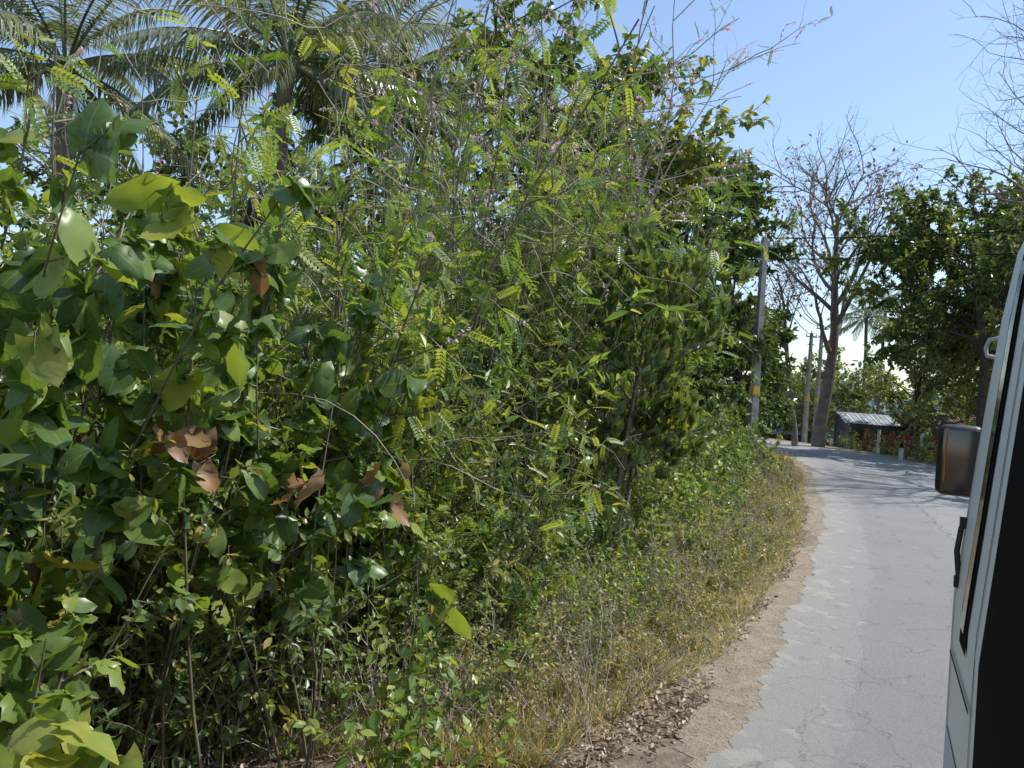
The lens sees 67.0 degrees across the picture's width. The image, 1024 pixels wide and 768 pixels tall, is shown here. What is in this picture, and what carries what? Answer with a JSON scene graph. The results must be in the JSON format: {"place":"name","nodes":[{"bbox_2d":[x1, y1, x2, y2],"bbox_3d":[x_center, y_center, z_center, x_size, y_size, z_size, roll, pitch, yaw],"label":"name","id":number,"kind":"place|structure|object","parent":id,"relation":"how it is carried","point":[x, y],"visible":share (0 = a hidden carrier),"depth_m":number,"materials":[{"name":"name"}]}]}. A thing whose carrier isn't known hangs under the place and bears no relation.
{"place":"outdoors","nodes":[
{"label":"outdoors","id":0,"kind":"place"},
{"bbox_2d":[10,348,935,767],"bbox_3d":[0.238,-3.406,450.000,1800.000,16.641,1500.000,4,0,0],"label":"ground","id":1,"kind":"structure","parent":0,"point":[640,756],"depth_m":5.41,"materials":[{"name":"soil"}]},
{"bbox_2d":[0,0,55,169],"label":"coconut palm tree","id":2,"kind":"object","parent":1,"relation":"on","point":[42,101],"visible":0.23,"depth_m":14.42,"materials":[{"name":"green plant"}]},
{"bbox_2d":[0,525,142,767],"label":"drooping leaf bush","id":3,"kind":"object","parent":1,"relation":"on","point":[56,730],"visible":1,"depth_m":2.81,"materials":[{"name":"green plant"}]},
{"bbox_2d":[0,127,216,682],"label":"heart leaf shrub","id":4,"kind":"object","parent":1,"relation":"on","point":[54,195],"visible":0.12,"depth_m":4.32,"materials":[{"name":"green plant"}]},
{"bbox_2d":[0,0,258,278],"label":"coconut palm tree","id":5,"kind":"object","parent":1,"relation":"on","point":[14,22],"visible":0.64,"depth_m":12.90,"materials":[{"name":"green plant"}]},
{"bbox_2d":[3,101,298,358],"bbox_3d":[-10.162,-2.471,18.821,7.711,9.222,8.031,4,0,19],"label":"broadleaf tree","id":6,"kind":"object","parent":1,"relation":"on","point":[201,152],"visible":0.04,"depth_m":18.67,"materials":[{"name":"green plant"}]},
{"bbox_2d":[0,172,303,767],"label":"heart leaf shrub","id":7,"kind":"object","parent":1,"relation":"on","point":[168,202],"visible":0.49,"depth_m":3.73,"materials":[{"name":"green plant"}]},
{"bbox_2d":[0,98,330,649],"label":"heart leaf shrub","id":8,"kind":"object","parent":1,"relation":"on","point":[101,135],"visible":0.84,"depth_m":3.25,"materials":[{"name":"green plant"}]},
{"bbox_2d":[72,131,439,357],"bbox_3d":[-5.483,-1.578,16.229,8.066,8.163,7.866,4,0,0],"label":"broadleaf tree","id":9,"kind":"object","parent":1,"relation":"on","point":[121,215],"visible":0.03,"depth_m":15.74,"materials":[{"name":"green plant"}]},
{"bbox_2d":[0,24,518,709],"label":"pinnate leaf shrub","id":10,"kind":"object","parent":1,"relation":"on","point":[410,298],"visible":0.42,"depth_m":5.42,"materials":[{"name":"green plant"}]},
{"bbox_2d":[84,222,439,767],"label":"heart leaf shrub","id":11,"kind":"object","parent":1,"relation":"on","point":[347,495],"visible":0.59,"depth_m":4.57,"materials":[{"name":"green plant"}]},
{"bbox_2d":[148,420,410,526],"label":"dry hanging leaves","id":12,"kind":"object","parent":11,"relation":"hanging from","point":[197,444],"visible":0.98,"depth_m":3.62,"materials":[{"name":"brown plant"}]},
{"bbox_2d":[0,363,565,767],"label":"roadside shrub foliage","id":13,"kind":"object","parent":1,"relation":"on","point":[161,601],"visible":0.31,"depth_m":4.35,"materials":[{"name":"green plant"}]},
{"bbox_2d":[99,0,477,238],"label":"coconut palm tree","id":14,"kind":"object","parent":1,"relation":"on","point":[290,70],"visible":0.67,"depth_m":12.19,"materials":[{"name":"green plant"}]},
{"bbox_2d":[0,172,633,703],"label":"thicket foliage","id":15,"kind":"object","parent":1,"relation":"on","point":[6,458],"visible":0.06,"depth_m":7.71,"materials":[{"name":"green plant"}]},
{"bbox_2d":[257,260,490,703],"bbox_3d":[-1.151,0.763,5.864,1.897,3.415,1.801,4,0,0],"label":"heart leaf shrub","id":16,"kind":"object","parent":1,"relation":"on","point":[363,313],"visible":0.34,"depth_m":5.57,"materials":[{"name":"green plant"}]},
{"bbox_2d":[0,0,748,767],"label":"dry vine tangle","id":17,"kind":"object","parent":1,"relation":"on","point":[202,66],"visible":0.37,"depth_m":6.33,"materials":[{"name":"brown plant"}]},
{"bbox_2d":[41,474,717,762],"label":"roadside weeds","id":18,"kind":"object","parent":1,"relation":"on","point":[271,707],"visible":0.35,"depth_m":6.01,"materials":[{"name":"green plant"}]},
{"bbox_2d":[0,89,764,714],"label":"tall thin leaf shrub","id":19,"kind":"object","parent":1,"relation":"on","point":[422,339],"visible":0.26,"depth_m":6.41,"materials":[{"name":"green plant"}]},
{"bbox_2d":[256,0,519,315],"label":"coconut palm tree","id":20,"kind":"object","parent":1,"relation":"on","point":[302,104],"visible":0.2,"depth_m":15.05,"materials":[{"name":"green plant"}]},
{"bbox_2d":[291,613,523,767],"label":"broad leaf plant","id":21,"kind":"object","parent":1,"relation":"on","point":[403,756],"visible":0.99,"depth_m":4.24,"materials":[{"name":"green plant"}]},
{"bbox_2d":[152,0,672,517],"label":"pinnate leaf shrub","id":22,"kind":"object","parent":1,"relation":"on","point":[440,232],"visible":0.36,"depth_m":8.41,"materials":[{"name":"green plant"}]},
{"bbox_2d":[5,0,832,496],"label":"flowering gliricidia tree","id":23,"kind":"object","parent":1,"relation":"on","point":[531,266],"visible":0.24,"depth_m":9.82,"materials":[{"name":"green plant"}]},
{"bbox_2d":[255,0,623,341],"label":"broadleaf tree","id":24,"kind":"object","parent":1,"relation":"on","point":[460,23],"visible":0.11,"depth_m":15.29,"materials":[{"name":"green plant"}]},
{"bbox_2d":[100,485,785,742],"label":"roadside undergrowth","id":25,"kind":"object","parent":1,"relation":"on","point":[530,673],"visible":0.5,"depth_m":6.94,"materials":[{"name":"green plant"}]},
{"bbox_2d":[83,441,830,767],"bbox_3d":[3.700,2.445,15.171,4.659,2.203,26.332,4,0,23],"label":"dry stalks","id":26,"kind":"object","parent":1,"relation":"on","point":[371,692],"visible":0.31,"depth_m":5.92,"materials":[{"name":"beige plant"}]},
{"bbox_2d":[323,358,623,680],"bbox_3d":[-0.350,1.090,7.015,3.413,2.826,2.609,4,0,-44],"label":"pinnate leaf shrub","id":27,"kind":"object","parent":1,"relation":"on","point":[553,483],"visible":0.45,"depth_m":6.90,"materials":[{"name":"green plant"}]},
{"bbox_2d":[244,307,709,622],"bbox_3d":[-0.083,1.114,10.576,4.799,3.466,10.035,4,0,30],"label":"roadside shrub foliage","id":28,"kind":"object","parent":1,"relation":"on","point":[528,488],"visible":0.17,"depth_m":8.51,"materials":[{"name":"green plant"}]},
{"bbox_2d":[265,228,695,533],"bbox_3d":[0.204,0.114,19.487,8.696,5.638,19.556,4,0,17],"label":"thicket foliage","id":29,"kind":"object","parent":1,"relation":"on","point":[627,472],"depth_m":12.29,"materials":[{"name":"green plant"}]},
{"bbox_2d":[273,456,699,699],"bbox_3d":[0.566,1.756,9.459,2.296,1.683,9.662,4,0,27],"label":"leafy shrub","id":30,"kind":"object","parent":1,"relation":"on","point":[410,610],"visible":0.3,"depth_m":6.84,"materials":[{"name":"green plant"}]},
{"bbox_2d":[202,499,809,767],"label":"leaf litter","id":31,"kind":"object","parent":1,"relation":"on","point":[658,706],"visible":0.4,"depth_m":5.65,"materials":[{"name":"brown plant"}]},
{"bbox_2d":[280,0,805,493],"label":"pinnate leaf shrub","id":32,"kind":"object","parent":1,"relation":"on","point":[632,190],"visible":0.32,"depth_m":10.71,"materials":[{"name":"green plant"}]},
{"bbox_2d":[354,0,774,384],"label":"broadleaf tree","id":33,"kind":"object","parent":1,"relation":"on","point":[680,163],"visible":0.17,"depth_m":16.00,"materials":[{"name":"green plant"}]},
{"bbox_2d":[497,56,706,334],"bbox_3d":[2.203,-2.655,20.414,5.640,11.424,5.478,4,0,25],"label":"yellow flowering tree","id":34,"kind":"object","parent":1,"relation":"on","point":[658,201],"visible":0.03,"depth_m":19.42,"materials":[{"name":"green plant"}]},
{"bbox_2d":[301,352,977,445],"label":"distant tree line","id":35,"kind":"object","parent":1,"relation":"on","point":[871,407],"visible":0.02,"depth_m":83.53,"materials":[{"name":"green plant"}]},
{"bbox_2d":[526,217,758,568],"bbox_3d":[1.571,0.159,10.291,2.941,4.800,3.393,4,0,0],"label":"jackfruit sapling tree","id":36,"kind":"object","parent":1,"relation":"on","point":[667,362],"visible":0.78,"depth_m":9.74,"materials":[{"name":"green plant"}]},
{"bbox_2d":[543,375,774,511],"bbox_3d":[4.758,1.571,23.404,5.802,3.226,25.521,4,0,18],"label":"roadside shrub foliage","id":37,"kind":"object","parent":1,"relation":"on","point":[724,429],"visible":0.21,"depth_m":17.40,"materials":[{"name":"green plant"}]},
{"bbox_2d":[564,439,783,560],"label":"roadside weeds","id":38,"kind":"object","parent":1,"relation":"on","point":[681,492],"visible":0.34,"depth_m":12.09,"materials":[{"name":"green plant"}]},
{"bbox_2d":[611,129,753,428],"bbox_3d":[4.504,-2.709,23.899,5.995,11.786,6.554,4,0,20],"label":"mango tree","id":39,"kind":"object","parent":1,"relation":"on","point":[718,388],"visible":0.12,"depth_m":23.90,"materials":[{"name":"green plant"}]},
{"bbox_2d":[611,127,787,430],"bbox_3d":[6.384,-3.336,28.323,7.792,13.305,8.846,4,0,0],"label":"mango tree","id":40,"kind":"object","parent":1,"relation":"on","point":[745,323],"visible":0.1,"depth_m":27.25,"materials":[{"name":"green plant"}]},
{"bbox_2d":[607,439,803,566],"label":"roadside undergrowth","id":41,"kind":"object","parent":1,"relation":"on","point":[742,484],"visible":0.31,"depth_m":15.17,"materials":[{"name":"green plant"}]},
{"bbox_2d":[658,421,782,525],"bbox_3d":[5.303,1.827,19.507,2.846,2.164,14.756,4,0,20],"label":"leafy shrub","id":42,"kind":"object","parent":1,"relation":"on","point":[707,474],"visible":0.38,"depth_m":16.75,"materials":[{"name":"green plant"}]},
{"bbox_2d":[685,151,807,432],"bbox_3d":[9.001,-2.930,31.174,7.145,12.261,8.982,4,0,0],"label":"mango tree","id":43,"kind":"object","parent":1,"relation":"on","point":[752,253],"visible":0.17,"depth_m":30.97,"materials":[{"name":"green plant"}]},
{"bbox_2d":[702,285,798,436],"bbox_3d":[10.788,-0.784,35.630,5.545,8.088,5.049,4,0,0],"label":"mango tree","id":44,"kind":"object","parent":1,"relation":"on","point":[790,336],"visible":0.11,"depth_m":35.23,"materials":[{"name":"green plant"}]},
{"bbox_2d":[747,234,776,461],"bbox_3d":[8.230,-0.858,26.000,1.000,8.460,0.240,4,0,-23],"label":"utility pole","id":45,"kind":"object","parent":1,"relation":"on","point":[753,406],"visible":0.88,"depth_m":25.93,"materials":[{"name":"concrete"}]},
{"bbox_2d":[753,229,1023,337],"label":"power lines","id":46,"kind":"object","parent":45,"relation":"attached to","point":[865,258],"visible":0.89,"depth_m":25.74,"materials":[{"name":"black rubber"}]},
{"bbox_2d":[733,239,822,445],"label":"sparse deciduous tree","id":47,"kind":"object","parent":1,"relation":"on","point":[794,438],"visible":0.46,"depth_m":44.67,"materials":[{"name":"brown plant"}]},
{"bbox_2d":[758,420,829,441],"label":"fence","id":48,"kind":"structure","parent":1,"relation":"on","point":[775,436],"depth_m":57.52,"materials":[{"name":"grey wood"}]},
{"bbox_2d":[801,331,816,442],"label":"utility pole","id":49,"kind":"object","parent":1,"relation":"on","point":[806,409],"visible":0.94,"depth_m":49.43,"materials":[{"name":"concrete"}]},
{"bbox_2d":[811,325,827,441],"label":"utility pole","id":50,"kind":"object","parent":1,"relation":"on","point":[818,381],"visible":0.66,"depth_m":49.94,"materials":[{"name":"concrete"}]},
{"bbox_2d":[738,99,931,446],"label":"sparse deciduous tree","id":51,"kind":"object","parent":1,"relation":"on","point":[823,408],"visible":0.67,"depth_m":44.79,"materials":[{"name":"brown plant"}]},
{"bbox_2d":[776,345,899,445],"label":"roadside tree","id":52,"kind":"object","parent":1,"relation":"on","point":[845,397],"visible":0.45,"depth_m":57.21,"materials":[{"name":"green plant"}]},
{"bbox_2d":[822,280,906,405],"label":"coconut palm tree","id":53,"kind":"object","parent":1,"relation":"on","point":[865,320],"visible":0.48,"depth_m":59.66,"materials":[{"name":"green plant"}]},
{"bbox_2d":[828,412,904,453],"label":"storage shed","id":54,"kind":"structure","parent":1,"relation":"on","point":[859,423],"depth_m":53.66,"materials":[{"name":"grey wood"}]},
{"bbox_2d":[855,428,886,450],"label":"door and window bars","id":55,"kind":"structure","parent":54,"relation":"in","point":[860,437],"depth_m":53.66,"materials":[{"name":"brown wood"}]},
{"bbox_2d":[810,424,937,463],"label":"roadside bush foliage","id":56,"kind":"object","parent":1,"relation":"on","point":[924,453],"visible":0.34,"depth_m":42.01,"materials":[{"name":"green plant"}]},
{"bbox_2d":[845,274,910,414],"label":"coconut palm tree","id":57,"kind":"object","parent":1,"relation":"on","point":[878,402],"visible":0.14,"depth_m":69.70,"materials":[{"name":"green plant"}]},
{"bbox_2d":[863,429,937,461],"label":"red painted fence","id":58,"kind":"object","parent":1,"relation":"on","point":[893,437],"visible":0.45,"depth_m":45.28,"materials":[{"name":"paint"}]},
{"bbox_2d":[833,293,991,455],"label":"roadside tree","id":59,"kind":"object","parent":1,"relation":"on","point":[924,393],"visible":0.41,"depth_m":50.52,"materials":[{"name":"green plant"}]},
{"bbox_2d":[895,416,935,454],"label":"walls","id":60,"kind":"structure","parent":1,"relation":"on","point":[904,428],"depth_m":53.77,"materials":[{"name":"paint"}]},
{"bbox_2d":[895,413,975,433],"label":"roof","id":61,"kind":"structure","parent":60,"relation":"on","point":[939,423],"depth_m":53.00,"materials":[{"name":"metal"}]},
{"bbox_2d":[817,164,1023,427],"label":"mango tree","id":62,"kind":"object","parent":1,"relation":"on","point":[981,299],"visible":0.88,"depth_m":38.14,"materials":[{"name":"green plant"}]},
{"bbox_2d":[881,0,1023,255],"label":"bare tree","id":63,"kind":"object","parent":1,"relation":"on","point":[1001,164],"visible":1,"depth_m":26.05,"materials":[{"name":"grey plant"}]},
{"bbox_2d":[883,164,1023,390],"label":"mango tree","id":64,"kind":"object","parent":1,"relation":"on","point":[974,363],"visible":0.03,"depth_m":41.63,"materials":[{"name":"green plant"}]},
{"bbox_2d":[923,324,999,421],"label":"roadside tree","id":65,"kind":"object","parent":1,"relation":"on","point":[952,412],"visible":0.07,"depth_m":51.91,"materials":[{"name":"green plant"}]},
{"bbox_2d":[940,346,993,425],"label":"roadside tree","id":66,"kind":"object","parent":1,"relation":"on","point":[962,404],"visible":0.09,"depth_m":46.94,"materials":[{"name":"green plant"}]},
{"bbox_2d":[0,0,1023,399],"label":"sky","id":67,"kind":"structure","parent":0,"point":[901,61],"materials":[{"name":"blue"}]},
{"bbox_2d":[662,438,935,767],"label":"sandy verge","id":68,"kind":"structure","parent":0,"point":[716,723],"depth_m":7.10,"materials":[{"name":"beige sand"}]},
{"bbox_2d":[109,464,807,767],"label":"verge grass","id":69,"kind":"structure","parent":68,"relation":"on","point":[516,752],"depth_m":5.72,"materials":[{"name":"green plant"}]},
{"bbox_2d":[898,443,903,459],"bbox_3d":[19.111,3.376,38.000,0.214,0.930,0.214,4,0,0],"label":"guard stone","id":70,"kind":"object","parent":68,"relation":"on","point":[901,451],"visible":0.91,"depth_m":37.92,"materials":[{"name":"white paint"}]},
{"bbox_2d":[699,440,968,767],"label":"road","id":71,"kind":"structure","parent":0,"point":[856,676],"depth_m":8.21,"materials":[{"name":"concrete"}]},
{"bbox_2d":[935,242,1023,767],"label":"minibus","id":72,"kind":"object","parent":71,"relation":"on","point":[982,468],"visible":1,"depth_m":2.37,"materials":[{"name":"white paint"}]},
{"bbox_2d":[959,255,1023,767],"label":"side windows","id":73,"kind":"structure","parent":72,"relation":"in","point":[999,716],"depth_m":1.99,"materials":[{"name":"black glass"}]}
]}

